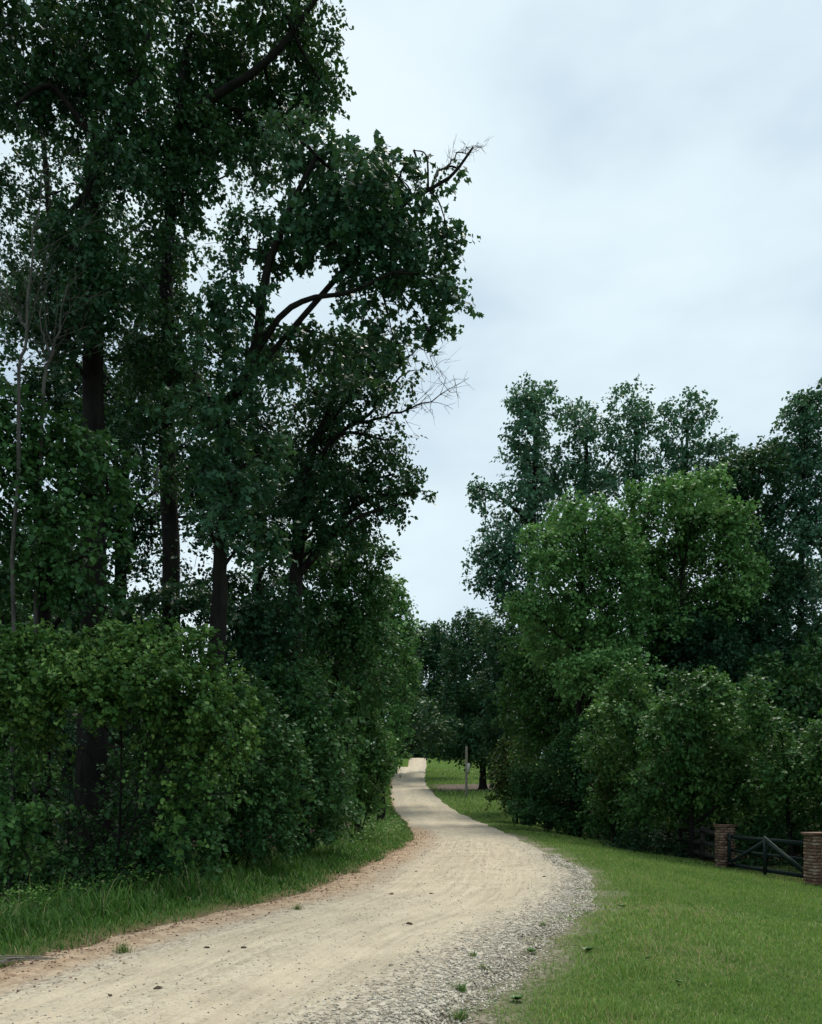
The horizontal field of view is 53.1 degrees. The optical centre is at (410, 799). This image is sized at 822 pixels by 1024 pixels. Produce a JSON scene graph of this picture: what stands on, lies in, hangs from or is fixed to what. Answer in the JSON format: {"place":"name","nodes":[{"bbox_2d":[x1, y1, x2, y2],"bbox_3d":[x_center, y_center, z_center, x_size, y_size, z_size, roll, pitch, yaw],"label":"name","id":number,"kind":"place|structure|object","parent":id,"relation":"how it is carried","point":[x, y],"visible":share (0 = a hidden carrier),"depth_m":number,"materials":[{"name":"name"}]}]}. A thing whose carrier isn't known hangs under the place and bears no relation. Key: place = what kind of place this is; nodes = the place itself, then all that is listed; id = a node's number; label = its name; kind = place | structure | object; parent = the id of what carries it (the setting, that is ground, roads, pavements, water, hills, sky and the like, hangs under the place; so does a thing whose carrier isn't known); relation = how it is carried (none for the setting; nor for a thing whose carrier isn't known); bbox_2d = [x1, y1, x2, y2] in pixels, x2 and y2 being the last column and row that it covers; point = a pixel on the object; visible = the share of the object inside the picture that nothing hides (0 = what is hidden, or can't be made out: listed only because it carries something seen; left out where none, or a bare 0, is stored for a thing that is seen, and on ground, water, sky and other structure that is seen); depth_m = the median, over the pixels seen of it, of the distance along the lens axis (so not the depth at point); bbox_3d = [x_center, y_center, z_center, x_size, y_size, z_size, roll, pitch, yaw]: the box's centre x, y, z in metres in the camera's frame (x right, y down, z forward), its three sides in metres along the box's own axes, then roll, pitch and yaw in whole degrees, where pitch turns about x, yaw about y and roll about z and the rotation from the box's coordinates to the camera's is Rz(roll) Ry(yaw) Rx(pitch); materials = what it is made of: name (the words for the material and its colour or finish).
{"place":"outdoors","nodes":[
{"label":"outdoors","id":0,"kind":"place"},
{"bbox_2d":[0,758,581,1023],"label":"dirt road","id":1,"kind":"structure","parent":0,"point":[419,805],"depth_m":8.63,"materials":[{"name":"beige gravel"}]},
{"bbox_2d":[113,940,139,952],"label":"grass tuft","id":2,"kind":"object","parent":1,"relation":"on","point":[124,949],"visible":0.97,"depth_m":8.30,"materials":[{"name":"green plant"}]},
{"bbox_2d":[0,831,440,995],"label":"clay crumbs","id":3,"kind":"object","parent":1,"relation":"on","point":[83,946],"visible":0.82,"depth_m":10.08,"materials":[{"name":"brown soil"}]},
{"bbox_2d":[291,902,303,909],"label":"grass tuft","id":4,"kind":"object","parent":1,"relation":"on","point":[297,907],"visible":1,"depth_m":11.56,"materials":[{"name":"green plant"}]},
{"bbox_2d":[348,866,362,872],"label":"grass tuft","id":5,"kind":"object","parent":1,"relation":"on","point":[353,870],"visible":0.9,"depth_m":17.48,"materials":[{"name":"green plant"}]},
{"bbox_2d":[451,980,467,992],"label":"grass tuft","id":6,"kind":"object","parent":1,"relation":"on","point":[462,987],"visible":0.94,"depth_m":6.86,"materials":[{"name":"green plant"}]},
{"bbox_2d":[479,964,490,969],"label":"grass tuft","id":7,"kind":"object","parent":1,"relation":"on","point":[483,966],"visible":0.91,"depth_m":7.68,"materials":[{"name":"green plant"}]},
{"bbox_2d":[0,841,596,1023],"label":"gravel","id":8,"kind":"structure","parent":0,"point":[558,924],"depth_m":7.95,"materials":[{"name":"beige gravel"}]},
{"bbox_2d":[0,760,821,1023],"bbox_3d":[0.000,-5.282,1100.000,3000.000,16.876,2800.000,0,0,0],"label":"ground","id":9,"kind":"structure","parent":0,"point":[548,959],"depth_m":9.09,"materials":[{"name":"green plant"}]},
{"bbox_2d":[0,551,22,626],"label":"roadside tree","id":10,"kind":"object","parent":9,"relation":"on","point":[16,561],"visible":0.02,"depth_m":61.24,"materials":[{"name":"green plant"}]},
{"bbox_2d":[0,587,57,636],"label":"roadside tree","id":11,"kind":"object","parent":9,"relation":"on","point":[21,617],"visible":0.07,"depth_m":46.69,"materials":[{"name":"green plant"}]},
{"bbox_2d":[0,704,57,799],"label":"shrub","id":12,"kind":"object","parent":9,"relation":"on","point":[7,740],"visible":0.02,"depth_m":40.98,"materials":[{"name":"green plant"}]},
{"bbox_2d":[0,954,64,963],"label":"dry stalk heap","id":13,"kind":"object","parent":9,"relation":"on","point":[6,959],"visible":1,"depth_m":7.73,"materials":[{"name":"beige plant"}]},
{"bbox_2d":[0,795,73,909],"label":"shrub","id":14,"kind":"object","parent":9,"relation":"on","point":[17,836],"visible":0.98,"depth_m":12.58,"materials":[{"name":"green plant"}]},
{"bbox_2d":[0,707,74,813],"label":"shrub","id":15,"kind":"object","parent":9,"relation":"on","point":[16,792],"visible":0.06,"depth_m":41.29,"materials":[{"name":"green plant"}]},
{"bbox_2d":[0,512,80,619],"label":"roadside tree","id":16,"kind":"object","parent":9,"relation":"on","point":[24,529],"visible":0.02,"depth_m":59.94,"materials":[{"name":"green plant"}]},
{"bbox_2d":[0,242,125,849],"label":"bare sapling","id":17,"kind":"object","parent":9,"relation":"on","point":[52,355],"visible":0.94,"depth_m":15.77,"materials":[{"name":"grey plant"}]},
{"bbox_2d":[0,367,152,880],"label":"leafy tree","id":18,"kind":"object","parent":9,"relation":"on","point":[57,524],"visible":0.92,"depth_m":15.69,"materials":[{"name":"green plant"}]},
{"bbox_2d":[0,0,178,867],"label":"tall tree","id":19,"kind":"object","parent":9,"relation":"on","point":[76,71],"visible":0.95,"depth_m":18.48,"materials":[{"name":"green plant"}]},
{"bbox_2d":[0,119,182,879],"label":"bare sapling","id":20,"kind":"object","parent":9,"relation":"on","point":[14,524],"visible":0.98,"depth_m":15.17,"materials":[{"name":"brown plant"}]},
{"bbox_2d":[57,684,152,812],"bbox_3d":[-12.317,-2.196,33.367,4.385,7.762,4.266,0,0,33],"label":"shrub","id":21,"kind":"object","parent":9,"relation":"on","point":[109,756],"visible":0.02,"depth_m":32.31,"materials":[{"name":"green plant"}]},
{"bbox_2d":[0,266,234,839],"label":"dark tree","id":22,"kind":"object","parent":9,"relation":"on","point":[117,412],"visible":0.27,"depth_m":28.72,"materials":[{"name":"green plant"}]},
{"bbox_2d":[0,718,238,904],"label":"shrub","id":23,"kind":"object","parent":9,"relation":"on","point":[142,853],"visible":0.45,"depth_m":14.06,"materials":[{"name":"green plant"}]},
{"bbox_2d":[0,610,266,895],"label":"shrub","id":24,"kind":"object","parent":9,"relation":"on","point":[47,667],"visible":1,"depth_m":13.22,"materials":[{"name":"green plant"}]},
{"bbox_2d":[0,60,270,833],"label":"dark tree","id":25,"kind":"object","parent":9,"relation":"on","point":[29,153],"visible":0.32,"depth_m":33.77,"materials":[{"name":"green plant"}]},
{"bbox_2d":[7,576,321,845],"bbox_3d":[-6.902,-1.992,21.991,9.036,7.534,4.715,0,0,13],"label":"shrub","id":26,"kind":"object","parent":9,"relation":"on","point":[259,613],"visible":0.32,"depth_m":21.01,"materials":[{"name":"green plant"}]},
{"bbox_2d":[0,781,414,967],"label":"verge grass","id":27,"kind":"structure","parent":9,"relation":"on","point":[391,832],"depth_m":12.35,"materials":[{"name":"green plant"}]},
{"bbox_2d":[105,0,356,863],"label":"tall tree","id":28,"kind":"object","parent":9,"relation":"on","point":[229,89],"visible":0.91,"depth_m":20.80,"materials":[{"name":"green plant"}]},
{"bbox_2d":[144,462,163,530],"bbox_3d":[-4.817,-5.688,15.412,0.364,1.287,0.234,0,0,-24],"label":"hanging vine","id":29,"kind":"object","parent":28,"relation":"hanging from","point":[151,488],"visible":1,"depth_m":15.40,"materials":[{"name":"green plant"}]},
{"bbox_2d":[155,342,328,841],"bbox_3d":[-6.158,-7.907,30.425,6.308,19.268,5.959,0,0,30],"label":"dark tree","id":30,"kind":"object","parent":9,"relation":"on","point":[261,424],"visible":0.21,"depth_m":30.65,"materials":[{"name":"green plant"}]},
{"bbox_2d":[163,662,324,872],"bbox_3d":[-3.515,-0.451,16.419,3.297,4.578,2.975,0,0,-31],"label":"shrub","id":31,"kind":"object","parent":9,"relation":"on","point":[264,787],"visible":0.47,"depth_m":16.18,"materials":[{"name":"green plant"}]},
{"bbox_2d":[226,601,301,694],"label":"roadside tree","id":32,"kind":"object","parent":9,"relation":"on","point":[253,640],"visible":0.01,"depth_m":62.34,"materials":[{"name":"green plant"}]},
{"bbox_2d":[250,650,377,855],"bbox_3d":[-2.676,-1.072,20.486,3.677,5.684,3.577,0,0,0],"label":"shrub","id":33,"kind":"object","parent":9,"relation":"on","point":[319,723],"visible":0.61,"depth_m":20.11,"materials":[{"name":"green plant"}]},
{"bbox_2d":[144,92,493,871],"bbox_3d":[-2.024,-6.567,17.940,7.602,16.899,3.684,0,0,0],"label":"tall tree","id":34,"kind":"object","parent":9,"relation":"on","point":[346,228],"visible":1,"depth_m":17.62,"materials":[{"name":"green plant"}]},
{"bbox_2d":[300,597,350,746],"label":"roadside tree","id":35,"kind":"object","parent":9,"relation":"on","point":[324,620],"visible":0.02,"depth_m":85.37,"materials":[{"name":"green plant"}]},
{"bbox_2d":[269,533,408,837],"bbox_3d":[-2.775,-4.095,29.878,5.178,11.949,5.093,0,0,-25],"label":"roadside tree","id":36,"kind":"object","parent":9,"relation":"on","point":[347,612],"visible":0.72,"depth_m":28.78,"materials":[{"name":"green plant"}]},
{"bbox_2d":[233,323,472,855],"bbox_3d":[-1.570,-5.989,22.961,6.513,15.743,4.222,0,0,0],"label":"tall tree","id":37,"kind":"object","parent":9,"relation":"on","point":[329,415],"visible":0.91,"depth_m":22.62,"materials":[{"name":"green plant"}]},
{"bbox_2d":[321,688,402,837],"bbox_3d":[-1.975,-1.129,29.226,3.426,5.808,3.710,0,0,0],"label":"shrub","id":38,"kind":"object","parent":9,"relation":"on","point":[375,764],"visible":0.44,"depth_m":28.72,"materials":[{"name":"green plant"}]},
{"bbox_2d":[353,570,425,820],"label":"roadside tree","id":39,"kind":"object","parent":9,"relation":"on","point":[398,623],"visible":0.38,"depth_m":45.61,"materials":[{"name":"green plant"}]},
{"bbox_2d":[398,752,412,758],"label":"shrub","id":40,"kind":"object","parent":9,"relation":"on","point":[404,754],"visible":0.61,"depth_m":249.60,"materials":[{"name":"green plant"}]},
{"bbox_2d":[406,685,425,757],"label":"tree","id":41,"kind":"object","parent":9,"relation":"on","point":[417,755],"visible":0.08,"depth_m":291.77,"materials":[{"name":"green plant"}]},
{"bbox_2d":[391,668,443,773],"bbox_3d":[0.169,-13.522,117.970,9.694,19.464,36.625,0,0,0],"label":"tree","id":42,"kind":"object","parent":9,"relation":"on","point":[414,748],"visible":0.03,"depth_m":116.77,"materials":[{"name":"green plant"}]},
{"bbox_2d":[384,623,463,803],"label":"roadside tree","id":43,"kind":"object","parent":9,"relation":"on","point":[431,729],"visible":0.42,"depth_m":69.15,"materials":[{"name":"green plant"}]},
{"bbox_2d":[387,617,464,764],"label":"tree","id":44,"kind":"object","parent":9,"relation":"on","point":[431,659],"visible":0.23,"depth_m":116.31,"materials":[{"name":"green plant"}]},
{"bbox_2d":[345,757,541,819],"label":"grass","id":45,"kind":"structure","parent":9,"relation":"on","point":[429,770],"depth_m":107.70,"materials":[{"name":"green plant"}]},
{"bbox_2d":[445,1004,478,1021],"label":"grass tuft","id":46,"kind":"object","parent":9,"relation":"on","point":[460,1016],"visible":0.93,"depth_m":6.02,"materials":[{"name":"green plant"}]},
{"bbox_2d":[421,606,511,789],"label":"roadside tree","id":47,"kind":"object","parent":9,"relation":"on","point":[467,706],"visible":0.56,"depth_m":91.49,"materials":[{"name":"green plant"}]},
{"bbox_2d":[465,746,469,795],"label":"utility pole","id":48,"kind":"object","parent":9,"relation":"on","point":[467,768],"visible":0.95,"depth_m":81.91,"materials":[{"name":"grey wood"}]},
{"bbox_2d":[469,594,549,807],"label":"roadside tree","id":49,"kind":"object","parent":9,"relation":"on","point":[491,638],"visible":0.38,"depth_m":66.87,"materials":[{"name":"green plant"}]},
{"bbox_2d":[459,372,571,825],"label":"tall poplar","id":50,"kind":"object","parent":9,"relation":"on","point":[532,493],"visible":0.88,"depth_m":55.23,"materials":[{"name":"green plant"}]},
{"bbox_2d":[509,995,523,999],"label":"broadleaf weed","id":51,"kind":"object","parent":9,"relation":"on","point":[516,997],"visible":0.98,"depth_m":6.62,"materials":[{"name":"green plant"}]},
{"bbox_2d":[481,736,559,822],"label":"shrub","id":52,"kind":"object","parent":9,"relation":"on","point":[502,780],"visible":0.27,"depth_m":57.74,"materials":[{"name":"green plant"}]},
{"bbox_2d":[525,947,535,951],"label":"broadleaf weed","id":53,"kind":"object","parent":9,"relation":"on","point":[530,949],"visible":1,"depth_m":8.64,"materials":[{"name":"green plant"}]},
{"bbox_2d":[487,624,607,829],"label":"roadside tree","id":54,"kind":"object","parent":9,"relation":"on","point":[541,732],"visible":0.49,"depth_m":51.35,"materials":[{"name":"green plant"}]},
{"bbox_2d":[497,713,616,839],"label":"shrub","id":55,"kind":"object","parent":9,"relation":"on","point":[548,795],"visible":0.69,"depth_m":43.32,"materials":[{"name":"green plant"}]},
{"bbox_2d":[498,485,664,836],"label":"maple tree","id":56,"kind":"object","parent":9,"relation":"on","point":[590,659],"visible":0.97,"depth_m":43.00,"materials":[{"name":"green plant"}]},
{"bbox_2d":[582,946,593,950],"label":"broadleaf weed","id":57,"kind":"object","parent":9,"relation":"on","point":[587,948],"visible":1,"depth_m":8.70,"materials":[{"name":"green plant"}]},
{"bbox_2d":[546,395,631,820],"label":"tall poplar","id":58,"kind":"object","parent":9,"relation":"on","point":[583,474],"visible":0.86,"depth_m":56.75,"materials":[{"name":"green plant"}]},
{"bbox_2d":[584,733,633,842],"bbox_3d":[8.819,-0.489,35.566,2.320,5.286,2.711,0,0,28],"label":"tree","id":59,"kind":"object","parent":9,"relation":"on","point":[606,789],"visible":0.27,"depth_m":35.10,"materials":[{"name":"green plant"}]},
{"bbox_2d":[575,782,664,846],"bbox_3d":[9.505,0.540,36.623,4.344,3.364,3.172,0,0,0],"label":"shrub","id":60,"kind":"object","parent":9,"relation":"on","point":[605,820],"visible":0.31,"depth_m":36.30,"materials":[{"name":"green plant"}]},
{"bbox_2d":[570,656,679,851],"bbox_3d":[8.692,-1.712,33.087,4.344,7.886,4.888,0,0,0],"label":"tree","id":61,"kind":"object","parent":9,"relation":"on","point":[619,686],"visible":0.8,"depth_m":32.82,"materials":[{"name":"green plant"}]},
{"bbox_2d":[588,629,669,765],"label":"roadside tree","id":62,"kind":"object","parent":9,"relation":"on","point":[656,692],"visible":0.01,"depth_m":60.67,"materials":[{"name":"green plant"}]},
{"bbox_2d":[592,375,670,747],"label":"tall poplar","id":63,"kind":"object","parent":9,"relation":"on","point":[636,470],"visible":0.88,"depth_m":58.06,"materials":[{"name":"green plant"}]},
{"bbox_2d":[561,810,715,860],"bbox_3d":[10.766,0.934,48.808,0.428,2.835,44.128,0,0,2],"label":"wooden fence","id":64,"kind":"object","parent":9,"relation":"on","point":[702,842],"visible":0.12,"depth_m":29.21,"materials":[{"name":"brown wood"}]},
{"bbox_2d":[624,753,674,809],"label":"shrub","id":65,"kind":"object","parent":9,"relation":"on","point":[659,783],"depth_m":69.79,"materials":[{"name":"green plant"}]},
{"bbox_2d":[602,810,750,858],"bbox_3d":[10.322,1.787,32.152,5.236,2.860,3.135,0,0,39],"label":"shrub","id":66,"kind":"object","parent":9,"relation":"on","point":[647,840],"visible":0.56,"depth_m":31.75,"materials":[{"name":"green plant"}]},
{"bbox_2d":[597,463,774,834],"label":"maple tree","id":67,"kind":"object","parent":9,"relation":"on","point":[692,522],"visible":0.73,"depth_m":45.25,"materials":[{"name":"green plant"}]},
{"bbox_2d":[643,385,739,732],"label":"tall poplar","id":68,"kind":"object","parent":9,"relation":"on","point":[684,459],"visible":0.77,"depth_m":59.16,"materials":[{"name":"green plant"}]},
{"bbox_2d":[607,664,797,858],"bbox_3d":[10.842,-1.290,30.027,7.029,7.309,4.926,0,0,0],"label":"tree","id":69,"kind":"object","parent":9,"relation":"on","point":[691,803],"visible":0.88,"depth_m":29.30,"materials":[{"name":"green plant"}]},
{"bbox_2d":[713,824,737,867],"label":"brick pillar","id":70,"kind":"structure","parent":9,"relation":"on","point":[721,831],"depth_m":26.19,"materials":[{"name":"brown brick"}]},
{"bbox_2d":[637,591,821,708],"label":"dark tree","id":71,"kind":"object","parent":9,"relation":"on","point":[730,655],"visible":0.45,"depth_m":45.59,"materials":[{"name":"green plant"}]},
{"bbox_2d":[665,649,821,843],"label":"shrub","id":72,"kind":"object","parent":9,"relation":"on","point":[800,681],"visible":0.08,"depth_m":40.78,"materials":[{"name":"green plant"}]},
{"bbox_2d":[693,630,821,834],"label":"shrub","id":73,"kind":"object","parent":9,"relation":"on","point":[799,658],"visible":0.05,"depth_m":42.93,"materials":[{"name":"green plant"}]},
{"bbox_2d":[695,662,821,842],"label":"shrub","id":74,"kind":"object","parent":9,"relation":"on","point":[781,675],"visible":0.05,"depth_m":40.67,"materials":[{"name":"green plant"}]},
{"bbox_2d":[701,435,820,643],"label":"dark tree","id":75,"kind":"object","parent":9,"relation":"on","point":[746,472],"visible":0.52,"depth_m":47.91,"materials":[{"name":"green plant"}]},
{"bbox_2d":[708,807,821,866],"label":"shrub","id":76,"kind":"object","parent":9,"relation":"on","point":[745,845],"visible":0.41,"depth_m":28.04,"materials":[{"name":"green plant"}]},
{"bbox_2d":[726,833,804,877],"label":"farm gate","id":77,"kind":"structure","parent":9,"relation":"on","point":[764,841],"depth_m":23.93,"materials":[{"name":"paint"}]},
{"bbox_2d":[716,667,821,865],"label":"tree","id":78,"kind":"object","parent":9,"relation":"on","point":[791,757],"visible":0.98,"depth_m":27.30,"materials":[{"name":"green plant"}]},
{"bbox_2d":[754,377,821,645],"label":"dark tree","id":79,"kind":"object","parent":9,"relation":"on","point":[806,422],"visible":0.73,"depth_m":48.97,"materials":[{"name":"green plant"}]},
{"bbox_2d":[793,671,821,723],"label":"shrub","id":80,"kind":"object","parent":9,"relation":"on","point":[813,684],"visible":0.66,"depth_m":39.37,"materials":[{"name":"green plant"}]},
{"bbox_2d":[801,832,821,885],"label":"brick pillar","id":81,"kind":"structure","parent":9,"relation":"on","point":[812,858],"depth_m":21.40,"materials":[{"name":"brown brick"}]},
{"bbox_2d":[808,749,821,810],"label":"shrub","id":82,"kind":"object","parent":9,"relation":"on","point":[817,770],"visible":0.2,"depth_m":26.54,"materials":[{"name":"green plant"}]},
{"bbox_2d":[811,681,821,831],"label":"shrub","id":83,"kind":"object","parent":9,"relation":"on","point":[820,690],"visible":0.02,"depth_m":39.55,"materials":[{"name":"green plant"}]},
{"bbox_2d":[0,0,821,757],"label":"sky","id":84,"kind":"structure","parent":0,"point":[644,199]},
{"bbox_2d":[429,784,592,791],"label":"driveway","id":85,"kind":"structure","parent":0,"point":[449,787],"depth_m":95.64,"materials":[{"name":"beige gravel"}]}
]}

